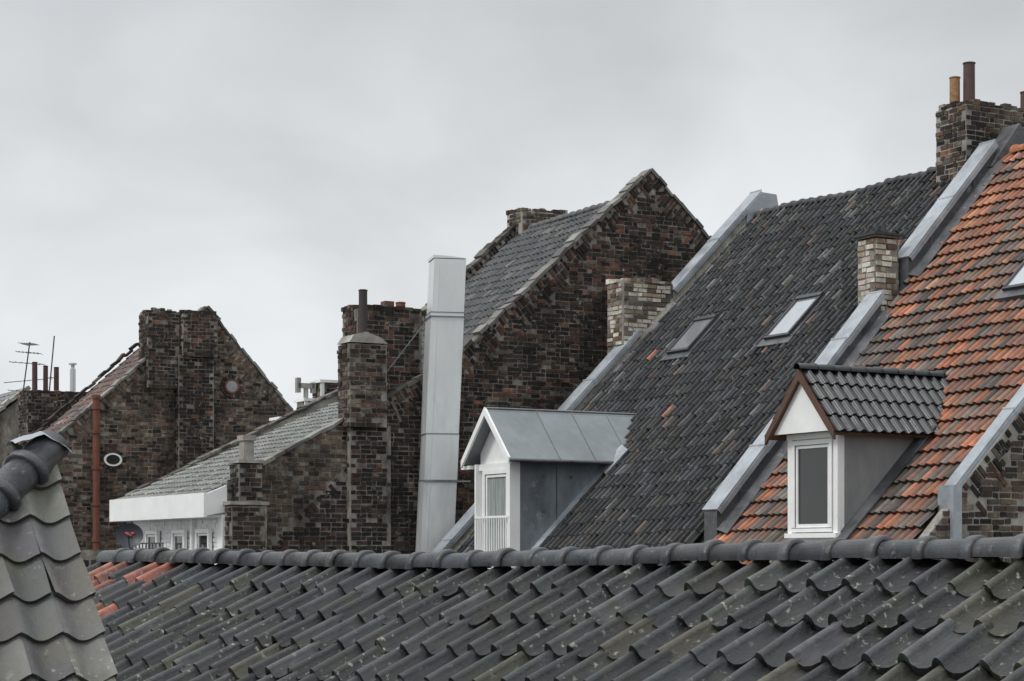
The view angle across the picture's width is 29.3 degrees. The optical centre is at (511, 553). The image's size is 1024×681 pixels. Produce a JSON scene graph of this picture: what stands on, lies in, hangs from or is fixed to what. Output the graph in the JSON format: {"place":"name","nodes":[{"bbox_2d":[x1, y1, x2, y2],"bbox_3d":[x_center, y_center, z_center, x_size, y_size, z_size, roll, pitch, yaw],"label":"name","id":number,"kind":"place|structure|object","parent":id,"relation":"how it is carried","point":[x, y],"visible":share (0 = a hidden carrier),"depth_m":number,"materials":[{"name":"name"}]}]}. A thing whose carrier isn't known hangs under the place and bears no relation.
{"place":"outdoors","nodes":[
{"label":"outdoors","id":0,"kind":"place"},
{"bbox_2d":[80,550,198,567],"bbox_3d":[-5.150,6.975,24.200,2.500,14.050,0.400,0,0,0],"label":"mortar","id":1,"kind":"object","parent":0,"point":[89,555],"visible":0.08,"depth_m":24.00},
{"bbox_2d":[127,228,514,522],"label":"gable","id":2,"kind":"structure","parent":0,"point":[322,403],"depth_m":53.28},
{"bbox_2d":[126,225,514,493],"bbox_3d":[-4.856,-5.601,53.597,11.676,8.197,0.551,0,0,-29],"label":"coping","id":3,"kind":"object","parent":2,"relation":"on","point":[479,256],"visible":0.56,"depth_m":52.88,"materials":[{"name":"stone"}]},
{"bbox_2d":[507,208,567,235],"bbox_3d":[0.737,-9.423,56.495,1.508,1.046,0.900,0,0,-29],"label":"chimney mortar","id":4,"kind":"object","parent":2,"relation":"on","point":[521,226],"visible":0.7,"depth_m":55.94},
{"bbox_2d":[506,207,564,236],"bbox_3d":[0.715,-9.409,56.486,1.526,1.012,0.977,0,0,-29],"label":"chimney","id":5,"kind":"object","parent":4,"relation":"on","point":[508,212],"visible":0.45,"depth_m":56.00,"materials":[{"name":"brick"}]},
{"bbox_2d":[0,0,1023,409],"label":"sky","id":6,"kind":"structure","parent":0,"point":[265,165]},
{"bbox_2d":[746,192,777,222],"bbox_3d":[6.339,-8.385,49.888,1.200,1.570,0.550,0,0,-29],"label":"parapet hood","id":7,"kind":"object","parent":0,"point":[763,200],"visible":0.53,"depth_m":49.56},
{"bbox_2d":[793,363,945,376],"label":"dormer ridge","id":8,"kind":"structure","parent":0,"point":[877,369],"depth_m":34.48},
{"label":"ground","id":9,"kind":"structure","parent":0,"visible":0},
{"bbox_2d":[0,397,18,468],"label":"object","id":10,"kind":"object","parent":9,"relation":"on","point":[9,422],"depth_m":74.45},
{"bbox_2d":[0,388,22,406],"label":"roof tiles","id":11,"kind":"object","parent":10,"relation":"on","point":[5,396],"visible":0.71,"depth_m":76.17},
{"bbox_2d":[0,385,30,411],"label":"verge","id":12,"kind":"structure","parent":10,"relation":"on","point":[5,403],"depth_m":74.26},
{"bbox_2d":[58,310,291,549],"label":"gable wall","id":13,"kind":"structure","parent":9,"relation":"on","point":[107,433],"depth_m":65.86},
{"bbox_2d":[92,395,100,549],"bbox_3d":[-13.811,-2.335,64.953,0.300,5.870,0.292,0,0,0],"label":"rusty drainpipe","id":14,"kind":"object","parent":13,"relation":"attached to","point":[96,469],"visible":0.93,"depth_m":64.86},
{"bbox_2d":[100,450,126,469],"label":"oval brick ring","id":15,"kind":"object","parent":13,"relation":"on","point":[103,454],"visible":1,"depth_m":65.40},
{"bbox_2d":[104,453,121,465],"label":"oval frame","id":16,"kind":"object","parent":15,"relation":"in","point":[107,455],"visible":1,"depth_m":65.36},
{"bbox_2d":[106,455,119,464],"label":"oval glass","id":17,"kind":"object","parent":16,"relation":"in","point":[113,459],"visible":1,"depth_m":65.39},
{"bbox_2d":[57,308,290,549],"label":"gable brick","id":18,"kind":"object","parent":13,"relation":"attached to","point":[110,411],"visible":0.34,"depth_m":65.86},
{"bbox_2d":[57,306,293,434],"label":"verge coping","id":19,"kind":"object","parent":13,"relation":"on","point":[83,411],"visible":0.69,"depth_m":65.91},
{"bbox_2d":[138,309,217,468],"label":"chimney brick","id":20,"kind":"object","parent":13,"relation":"on","point":[189,363],"visible":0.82,"depth_m":66.30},
{"bbox_2d":[139,308,216,469],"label":"chimney mortar","id":21,"kind":"object","parent":20,"relation":"attached to","point":[180,398],"visible":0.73,"depth_m":66.27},
{"bbox_2d":[220,375,242,396],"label":"oval brick ring","id":22,"kind":"object","parent":13,"relation":"on","point":[222,384],"visible":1,"depth_m":67.42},
{"bbox_2d":[224,379,239,393],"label":"oval frame","id":23,"kind":"object","parent":22,"relation":"in","point":[225,386],"visible":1,"depth_m":67.40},
{"bbox_2d":[227,381,237,391],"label":"oval glass","id":24,"kind":"object","parent":23,"relation":"in","point":[232,386],"visible":1,"depth_m":67.44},
{"bbox_2d":[133,513,224,548],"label":"white wall","id":25,"kind":"structure","parent":9,"relation":"on","point":[220,532],"depth_m":45.43,"materials":[{"name":"paint"}]},
{"bbox_2d":[116,542,163,549],"bbox_3d":[-8.698,0.415,47.778,0.950,1.370,3.800,0,0,-29],"label":"balcony rail","id":26,"kind":"object","parent":25,"relation":"attached to","point":[159,543],"visible":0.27,"depth_m":46.96,"materials":[{"name":"metal"}]},
{"bbox_2d":[116,523,142,549],"bbox_3d":[-9.282,0.249,47.462,0.570,1.995,0.515,0,0,42],"label":"satellite dish","id":27,"kind":"object","parent":26,"relation":"attached to","point":[129,535],"visible":0.94,"depth_m":47.53,"materials":[{"name":"paint"}]},
{"bbox_2d":[145,531,159,548],"bbox_3d":[-9.016,0.210,49.031,0.090,1.580,0.900,0,0,-29],"label":"window frame","id":28,"kind":"object","parent":25,"relation":"attached to","point":[156,536],"visible":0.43,"depth_m":48.92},
{"bbox_2d":[109,485,229,549],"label":"white fascia","id":29,"kind":"structure","parent":25,"relation":"attached to","point":[192,506],"depth_m":46.46,"materials":[{"name":"paint"}]},
{"bbox_2d":[133,514,219,564],"bbox_3d":[-8.288,0.489,47.889,0.064,3.021,6.397,0,0,-29],"label":"white brickwork","id":30,"kind":"object","parent":25,"relation":"attached to","point":[180,524],"visible":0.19,"depth_m":47.80,"materials":[{"name":"brick"}]},
{"bbox_2d":[171,530,186,549],"bbox_3d":[-8.046,0.210,47.282,0.090,1.580,0.900,0,0,-29],"label":"window frame","id":31,"kind":"object","parent":25,"relation":"attached to","point":[183,533],"visible":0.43,"depth_m":47.06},
{"bbox_2d":[175,536,181,549],"bbox_3d":[-8.028,0.210,47.291,0.020,1.280,0.600,0,0,-29],"label":"window glass","id":32,"kind":"object","parent":31,"relation":"in","point":[178,542],"visible":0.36,"depth_m":47.35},
{"bbox_2d":[195,529,211,563],"bbox_3d":[-7.222,0.210,45.795,0.090,1.580,0.900,0,0,-29],"label":"window frame","id":33,"kind":"object","parent":25,"relation":"attached to","point":[207,532],"visible":0.43,"depth_m":45.61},
{"bbox_2d":[200,535,206,547],"bbox_3d":[-7.204,0.210,45.805,0.020,1.280,0.600,0,0,-29],"label":"window glass","id":34,"kind":"object","parent":33,"relation":"in","point":[203,541],"visible":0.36,"depth_m":45.83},
{"bbox_2d":[297,383,336,407],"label":"stepped wall","id":35,"kind":"structure","parent":9,"relation":"on","point":[299,404],"depth_m":55.88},
{"bbox_2d":[269,379,337,420],"bbox_3d":[-4.304,-4.285,56.754,5.560,1.870,0.760,0,0,-29],"label":"white coping","id":36,"kind":"object","parent":35,"relation":"on","point":[321,382],"visible":0.32,"depth_m":55.73,"materials":[{"name":"paint"}]},
{"bbox_2d":[295,377,315,397],"bbox_3d":[-5.895,-4.710,55.849,0.580,0.620,0.160,0,0,-29],"label":"chimney cowl","id":37,"kind":"object","parent":36,"relation":"on","point":[299,385],"visible":1,"depth_m":55.78,"materials":[{"name":"metal"}]},
{"bbox_2d":[296,385,337,409],"bbox_3d":[-4.279,-3.279,56.711,5.512,3.561,0.641,0,0,-29],"label":"stepped brick","id":38,"kind":"object","parent":35,"relation":"attached to","point":[314,395],"visible":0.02,"depth_m":55.93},
{"bbox_2d":[223,174,705,569],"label":"gable wall","id":39,"kind":"structure","parent":9,"relation":"on","point":[341,476],"depth_m":48.38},
{"bbox_2d":[224,464,267,566],"bbox_3d":[-6.145,-0.434,44.928,0.918,3.255,0.729,0,0,-29],"label":"buttress brick","id":40,"kind":"object","parent":39,"relation":"attached to","point":[243,545],"visible":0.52,"depth_m":44.67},
{"bbox_2d":[225,464,266,565],"bbox_3d":[-6.149,-0.425,44.932,0.850,3.250,0.650,0,0,-29],"label":"buttress mortar","id":41,"kind":"object","parent":40,"relation":"attached to","point":[262,530],"visible":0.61,"depth_m":44.69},
{"bbox_2d":[223,435,268,504],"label":"buttress caps","id":42,"kind":"object","parent":40,"relation":"on","point":[246,449],"visible":0.96,"depth_m":44.78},
{"bbox_2d":[337,304,422,552],"bbox_3d":[-3.222,-2.412,47.159,2.310,7.212,1.680,0,0,-29],"label":"chimney brick","id":43,"kind":"object","parent":39,"relation":"attached to","point":[345,310],"visible":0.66,"depth_m":46.35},
{"bbox_2d":[337,332,387,344],"bbox_3d":[-3.552,-5.110,46.446,1.000,0.260,0.720,0,0,-29],"label":"chimney shoulder","id":44,"kind":"object","parent":43,"relation":"on","point":[364,338],"visible":0.94,"depth_m":46.14},
{"bbox_2d":[338,304,421,568],"bbox_3d":[-3.214,-2.425,47.159,2.243,7.250,1.600,0,0,-29],"label":"chimney mortar","id":45,"kind":"object","parent":43,"relation":"attached to","point":[386,489],"visible":0.4,"depth_m":46.36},
{"bbox_2d":[358,289,405,332],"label":"chimney pots","id":46,"kind":"object","parent":43,"relation":"on","point":[362,310],"visible":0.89,"depth_m":46.38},
{"bbox_2d":[387,255,470,552],"bbox_3d":[-2.058,-2.030,46.528,2.032,10.060,0.898,0,0,-12],"label":"metal flue duct","id":47,"kind":"object","parent":43,"relation":"attached to","point":[440,412],"visible":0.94,"depth_m":46.22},
{"bbox_2d":[221,168,711,485],"bbox_3d":[0.938,-5.752,49.169,17.276,8.405,0.463,0,0,-29],"label":"verge coping","id":48,"kind":"object","parent":39,"relation":"on","point":[573,239],"visible":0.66,"depth_m":48.85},
{"bbox_2d":[227,172,708,570],"bbox_3d":[0.975,-4.337,49.009,17.149,11.077,0.086,0,0,-29],"label":"gable brick","id":49,"kind":"object","parent":39,"relation":"attached to","point":[583,250],"visible":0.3,"depth_m":48.59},
{"bbox_2d":[684,170,1011,565],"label":"walls","id":50,"kind":"structure","parent":9,"relation":"on","point":[700,539],"depth_m":37.63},
{"bbox_2d":[520,462,603,550],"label":"dormer cheeks","id":51,"kind":"object","parent":50,"relation":"attached to","point":[537,493],"visible":0.43,"depth_m":42.43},
{"bbox_2d":[461,407,509,467],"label":"bargeboards","id":52,"kind":"object","parent":51,"relation":"attached to","point":[485,414],"visible":1,"depth_m":42.62,"materials":[{"name":"white paint"}]},
{"bbox_2d":[480,430,519,566],"bbox_3d":[-0.256,-1.295,42.830,0.120,3.590,1.620,0,0,-29],"label":"dormer front","id":53,"kind":"object","parent":51,"relation":"attached to","point":[491,452],"visible":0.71,"depth_m":42.78,"materials":[{"name":"white paint"}]},
{"bbox_2d":[461,462,515,567],"bbox_3d":[-0.504,-0.740,42.957,0.247,2.480,2.090,0,0,-32],"label":"balcony rail and trim","id":54,"kind":"object","parent":53,"relation":"attached to","point":[511,515],"visible":0.71,"depth_m":42.63,"materials":[{"name":"white paint"}]},
{"bbox_2d":[482,468,507,568],"bbox_3d":[-0.325,-0.750,42.758,0.090,2.200,1.200,0,0,-29],"label":"window frame","id":55,"kind":"object","parent":53,"relation":"attached to","point":[497,472],"visible":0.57,"depth_m":43.13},
{"bbox_2d":[488,476,505,550],"bbox_3d":[-0.307,-0.750,42.768,0.020,1.860,0.860,0,0,-29],"label":"window glass","id":56,"kind":"object","parent":55,"relation":"in","point":[496,496],"visible":0.64,"depth_m":42.80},
{"bbox_2d":[465,409,633,464],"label":"dormer roof","id":57,"kind":"structure","parent":51,"relation":"on","point":[523,434],"depth_m":42.98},
{"bbox_2d":[485,407,635,458],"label":"roof seams","id":58,"kind":"object","parent":57,"relation":"on","point":[546,410],"visible":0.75,"depth_m":43.42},
{"bbox_2d":[509,458,613,519],"bbox_3d":[1.116,-1.297,42.479,2.820,1.474,0.325,0,0,-29],"label":"gutter and clips","id":59,"kind":"object","parent":51,"relation":"attached to","point":[560,461],"visible":1,"depth_m":42.39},
{"bbox_2d":[426,189,761,569],"bbox_3d":[1.794,-4.075,47.367,10.262,10.366,0.512,0,0,-29],"label":"parapet zinc cap","id":60,"kind":"object","parent":50,"relation":"on","point":[466,521],"visible":0.63,"depth_m":47.70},
{"bbox_2d":[451,208,762,550],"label":"parapet side","id":61,"kind":"structure","parent":50,"relation":"on","point":[731,236],"depth_m":48.44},
{"bbox_2d":[606,278,671,354],"bbox_3d":[3.174,-5.197,48.389,1.519,3.182,0.838,0,0,-29],"label":"party chimney brick","id":62,"kind":"object","parent":50,"relation":"on","point":[638,310],"visible":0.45,"depth_m":47.99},
{"bbox_2d":[607,278,672,351],"bbox_3d":[3.167,-5.212,48.398,1.448,3.224,0.780,0,0,-29],"label":"party chimney mortar","id":63,"kind":"object","parent":62,"relation":"attached to","point":[623,319],"visible":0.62,"depth_m":47.97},
{"bbox_2d":[638,298,673,343],"bbox_3d":[3.487,-5.661,48.101,1.321,1.621,0.090,0,0,-29],"label":"mortar fillet","id":64,"kind":"object","parent":62,"relation":"attached to","point":[670,305],"visible":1,"depth_m":48.16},
{"bbox_2d":[446,171,950,569],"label":"roof tiles","id":65,"kind":"object","parent":50,"relation":"attached to","point":[706,411],"visible":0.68,"depth_m":42.93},
{"bbox_2d":[530,444,627,549],"bbox_3d":[1.382,-1.076,42.572,2.664,2.711,0.420,0,0,-29],"label":"dormer flashing","id":66,"kind":"object","parent":65,"relation":"on","point":[622,450],"visible":0.82,"depth_m":42.80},
{"bbox_2d":[666,314,718,354],"bbox_3d":[4.253,-5.088,45.695,0.983,1.004,0.900,0,0,-29],"label":"skylight frame","id":67,"kind":"object","parent":65,"relation":"in","point":[713,317],"visible":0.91,"depth_m":45.46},
{"bbox_2d":[671,319,710,349],"bbox_3d":[4.258,-5.072,45.698,0.873,0.873,0.760,0,0,-29],"label":"skylight glass","id":68,"kind":"object","parent":67,"relation":"in","point":[688,337],"visible":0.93,"depth_m":45.69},
{"bbox_2d":[660,313,724,362],"bbox_3d":[4.233,-5.029,45.684,1.128,1.128,1.140,0,0,-29],"label":"skylight flashing","id":69,"kind":"object","parent":65,"relation":"on","point":[674,356],"visible":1,"depth_m":45.30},
{"bbox_2d":[763,291,824,339],"bbox_3d":[6.137,-5.108,42.338,1.089,1.110,0.900,0,0,-29],"label":"skylight frame","id":70,"kind":"object","parent":65,"relation":"in","point":[819,295],"visible":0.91,"depth_m":42.12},
{"bbox_2d":[768,297,816,334],"bbox_3d":[6.142,-5.092,42.340,0.979,0.979,0.760,0,0,-29],"label":"skylight glass","id":71,"kind":"object","parent":70,"relation":"in","point":[791,317],"visible":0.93,"depth_m":42.33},
{"bbox_2d":[756,291,831,349],"bbox_3d":[6.117,-5.049,42.327,1.234,1.234,1.140,0,0,-29],"label":"skylight flashing","id":72,"kind":"object","parent":65,"relation":"attached to","point":[769,343],"visible":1,"depth_m":41.96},
{"bbox_2d":[754,167,935,216],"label":"ridge caps","id":73,"kind":"object","parent":65,"relation":"on","point":[929,170],"visible":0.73,"depth_m":46.18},
{"bbox_2d":[857,234,899,308],"bbox_3d":[7.542,-5.510,40.293,0.640,2.020,0.600,0,0,-29],"label":"chimney mortar","id":74,"kind":"object","parent":50,"relation":"attached to","point":[894,267],"visible":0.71,"depth_m":40.09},
{"bbox_2d":[857,238,898,310],"bbox_3d":[7.543,-5.477,40.289,0.668,1.943,0.626,0,0,-29],"label":"chimney brick","id":75,"kind":"object","parent":74,"relation":"on","point":[878,262],"visible":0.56,"depth_m":40.04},
{"bbox_2d":[852,225,903,238],"bbox_3d":[7.542,-6.635,40.293,0.760,0.230,0.720,0,0,-29],"label":"chimney cap","id":76,"kind":"object","parent":74,"relation":"on","point":[882,231],"visible":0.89,"depth_m":40.09,"materials":[{"name":"metal"}]},
{"bbox_2d":[935,98,1023,185],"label":"chimney brick","id":77,"kind":"object","parent":50,"relation":"on","point":[957,155],"visible":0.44,"depth_m":42.40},
{"bbox_2d":[936,102,1023,184],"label":"chimney mortar","id":78,"kind":"object","parent":77,"relation":"attached to","point":[965,142],"visible":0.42,"depth_m":42.38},
{"bbox_2d":[949,61,1023,107],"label":"chimney pots","id":79,"kind":"object","parent":77,"relation":"on","point":[968,80],"visible":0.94,"depth_m":42.57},
{"bbox_2d":[988,123,1023,167],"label":"ridge flashing","id":80,"kind":"object","parent":50,"relation":"attached to","point":[1008,137],"visible":0.39,"depth_m":41.71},
{"bbox_2d":[686,171,1023,565],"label":"walls","id":81,"kind":"structure","parent":9,"relation":"on","point":[926,523],"depth_m":33.55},
{"bbox_2d":[704,153,1003,541],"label":"parapet side","id":82,"kind":"structure","parent":81,"relation":"on","point":[716,522],"depth_m":39.10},
{"bbox_2d":[702,139,998,513],"bbox_3d":[6.955,-4.787,39.385,8.087,8.070,0.520,0,0,-37],"label":"parapet zinc cap","id":83,"kind":"object","parent":82,"relation":"attached to","point":[748,462],"visible":0.78,"depth_m":39.38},
{"bbox_2d":[764,367,951,436],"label":"dormer tiles","id":84,"kind":"object","parent":81,"relation":"attached to","point":[879,403],"visible":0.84,"depth_m":34.01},
{"bbox_2d":[765,369,835,444],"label":"bargeboards","id":85,"kind":"object","parent":84,"relation":"attached to","point":[802,380],"visible":1,"depth_m":33.80,"materials":[{"name":"brown wood"}]},
{"bbox_2d":[791,431,843,541],"bbox_3d":[5.319,-1.490,34.030,0.120,3.180,1.360,0,0,-29],"label":"dormer front","id":86,"kind":"object","parent":84,"relation":"attached to","point":[841,493],"visible":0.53,"depth_m":33.45,"materials":[{"name":"white paint"}]},
{"bbox_2d":[774,384,841,538],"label":"dormer trim","id":87,"kind":"structure","parent":86,"relation":"attached to","point":[801,414],"depth_m":33.87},
{"bbox_2d":[792,438,832,531],"bbox_3d":[5.236,-1.180,33.984,0.090,1.600,1.120,0,0,-29],"label":"window frame","id":88,"kind":"object","parent":86,"relation":"in","point":[807,527],"visible":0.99,"depth_m":34.00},
{"bbox_2d":[795,443,830,527],"bbox_3d":[5.206,-1.174,33.967,0.028,1.452,1.120,0,0,-29],"label":"window gasket","id":89,"kind":"object","parent":88,"relation":"attached to","point":[795,484],"depth_m":34.39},
{"bbox_2d":[799,447,827,523],"bbox_3d":[5.254,-1.180,33.993,0.020,1.320,0.840,0,0,-29],"label":"window glass","id":90,"kind":"object","parent":88,"relation":"in","point":[813,485],"visible":1,"depth_m":34.00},
{"bbox_2d":[710,150,1023,565],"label":"roof tiles","id":91,"kind":"object","parent":81,"relation":"attached to","point":[906,497],"visible":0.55,"depth_m":36.41,"materials":[{"name":"orange ceramic"}]},
{"bbox_2d":[773,424,936,561],"bbox_3d":[6.053,-1.121,34.316,2.400,2.541,1.650,0,0,-29],"label":"dormer flashing","id":92,"kind":"object","parent":91,"relation":"on","point":[879,490],"visible":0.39,"depth_m":33.67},
{"bbox_2d":[844,435,914,525],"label":"dormer cheeks","id":93,"kind":"object","parent":91,"relation":"on","point":[869,462],"visible":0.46,"depth_m":33.66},
{"bbox_2d":[770,372,934,440],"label":"dormer roof","id":94,"kind":"structure","parent":93,"relation":"on","point":[783,437],"depth_m":33.81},
{"bbox_2d":[993,288,1023,301],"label":"skylight flashing","id":95,"kind":"object","parent":91,"relation":"on","point":[1009,295],"visible":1,"depth_m":36.12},
{"bbox_2d":[1001,260,1023,290],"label":"skylight frame","id":96,"kind":"object","parent":91,"relation":"in","point":[1005,287],"visible":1,"depth_m":36.33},
{"bbox_2d":[1007,265,1023,285],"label":"skylight glass","id":97,"kind":"object","parent":96,"relation":"in","point":[1018,277],"visible":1,"depth_m":36.30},
{"bbox_2d":[1009,144,1023,152],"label":"ridge caps","id":98,"kind":"object","parent":91,"relation":"on","point":[1015,147],"visible":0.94,"depth_m":41.27,"materials":[{"name":"orange ceramic"}]},
{"bbox_2d":[919,406,1023,562],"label":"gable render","id":99,"kind":"object","parent":9,"relation":"on","point":[972,498],"visible":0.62,"depth_m":32.31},
{"bbox_2d":[938,485,961,538],"bbox_3d":[7.140,-0.510,31.963,0.220,1.220,0.460,0,0,-29],"label":"parapet foot","id":100,"kind":"object","parent":99,"relation":"attached to","point":[950,497],"visible":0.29,"depth_m":31.82},
{"bbox_2d":[929,411,1023,562],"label":"gable brick","id":101,"kind":"object","parent":99,"relation":"attached to","point":[1006,446],"visible":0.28,"depth_m":32.33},
{"bbox_2d":[944,383,1023,484],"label":"gable parapet zinc cap","id":102,"kind":"object","parent":99,"relation":"on","point":[984,444],"visible":1,"depth_m":32.41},
{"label":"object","id":103,"kind":"object","parent":9,"relation":"on","visible":0},
{"bbox_2d":[18,390,85,446],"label":"wall brick","id":104,"kind":"object","parent":103,"relation":"on","point":[32,407],"visible":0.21,"depth_m":71.12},
{"bbox_2d":[4,342,45,391],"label":"tv antenna","id":105,"kind":"object","parent":104,"relation":"on","point":[29,344],"visible":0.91,"depth_m":71.98,"materials":[{"name":"metal"}]},
{"bbox_2d":[32,362,58,389],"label":"flue pipes","id":106,"kind":"object","parent":104,"relation":"on","point":[45,378],"visible":1,"depth_m":71.52,"materials":[{"name":"ceramic"}]},
{"bbox_2d":[19,390,80,442],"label":"wall mortar","id":107,"kind":"object","parent":104,"relation":"attached to","point":[46,395],"depth_m":71.06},
{"bbox_2d":[69,363,76,391],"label":"steel flue","id":108,"kind":"object","parent":104,"relation":"on","point":[72,379],"visible":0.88,"depth_m":72.31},
{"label":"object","id":109,"kind":"object","parent":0,"visible":0},
{"bbox_2d":[118,207,601,498],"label":"roof tiles","id":110,"kind":"object","parent":109,"relation":"on","point":[507,271],"visible":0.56,"depth_m":51.80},
{"bbox_2d":[528,201,609,227],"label":"ridge caps","id":111,"kind":"object","parent":110,"relation":"on","point":[571,213],"visible":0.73,"depth_m":53.80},
{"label":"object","id":112,"kind":"object","parent":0,"visible":0},
{"bbox_2d":[43,348,138,431],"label":"roof tiles","id":113,"kind":"object","parent":112,"relation":"on","point":[101,387],"visible":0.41,"depth_m":67.97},
{"bbox_2d":[8,342,138,454],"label":"coping","id":114,"kind":"object","parent":113,"relation":"on","point":[92,384],"visible":0.66,"depth_m":68.82,"materials":[{"name":"stone"}]},
{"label":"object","id":115,"kind":"object","parent":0,"visible":0},
{"bbox_2d":[0,442,117,680],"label":"roof tiles","id":116,"kind":"object","parent":115,"relation":"on","point":[47,633],"visible":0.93,"depth_m":13.03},
{"bbox_2d":[0,430,68,519],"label":"hip caps","id":117,"kind":"object","parent":116,"relation":"on","point":[28,467],"visible":0.99,"depth_m":13.63,"materials":[{"name":"tile"}]},
{"bbox_2d":[6,431,71,451],"bbox_3d":[-3.365,-0.791,13.921,0.420,0.165,0.240,0,0,-31],"label":"zinc flashing","id":118,"kind":"object","parent":116,"relation":"on","point":[25,437],"visible":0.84,"depth_m":13.82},
{"bbox_2d":[87,555,1023,680],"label":"roof tiles","id":119,"kind":"object","parent":115,"relation":"on","point":[951,619],"visible":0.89,"depth_m":13.34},
{"bbox_2d":[96,533,1023,568],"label":"ridge caps","id":120,"kind":"object","parent":119,"relation":"on","point":[931,547],"visible":1,"depth_m":14.12,"materials":[{"name":"tile"}]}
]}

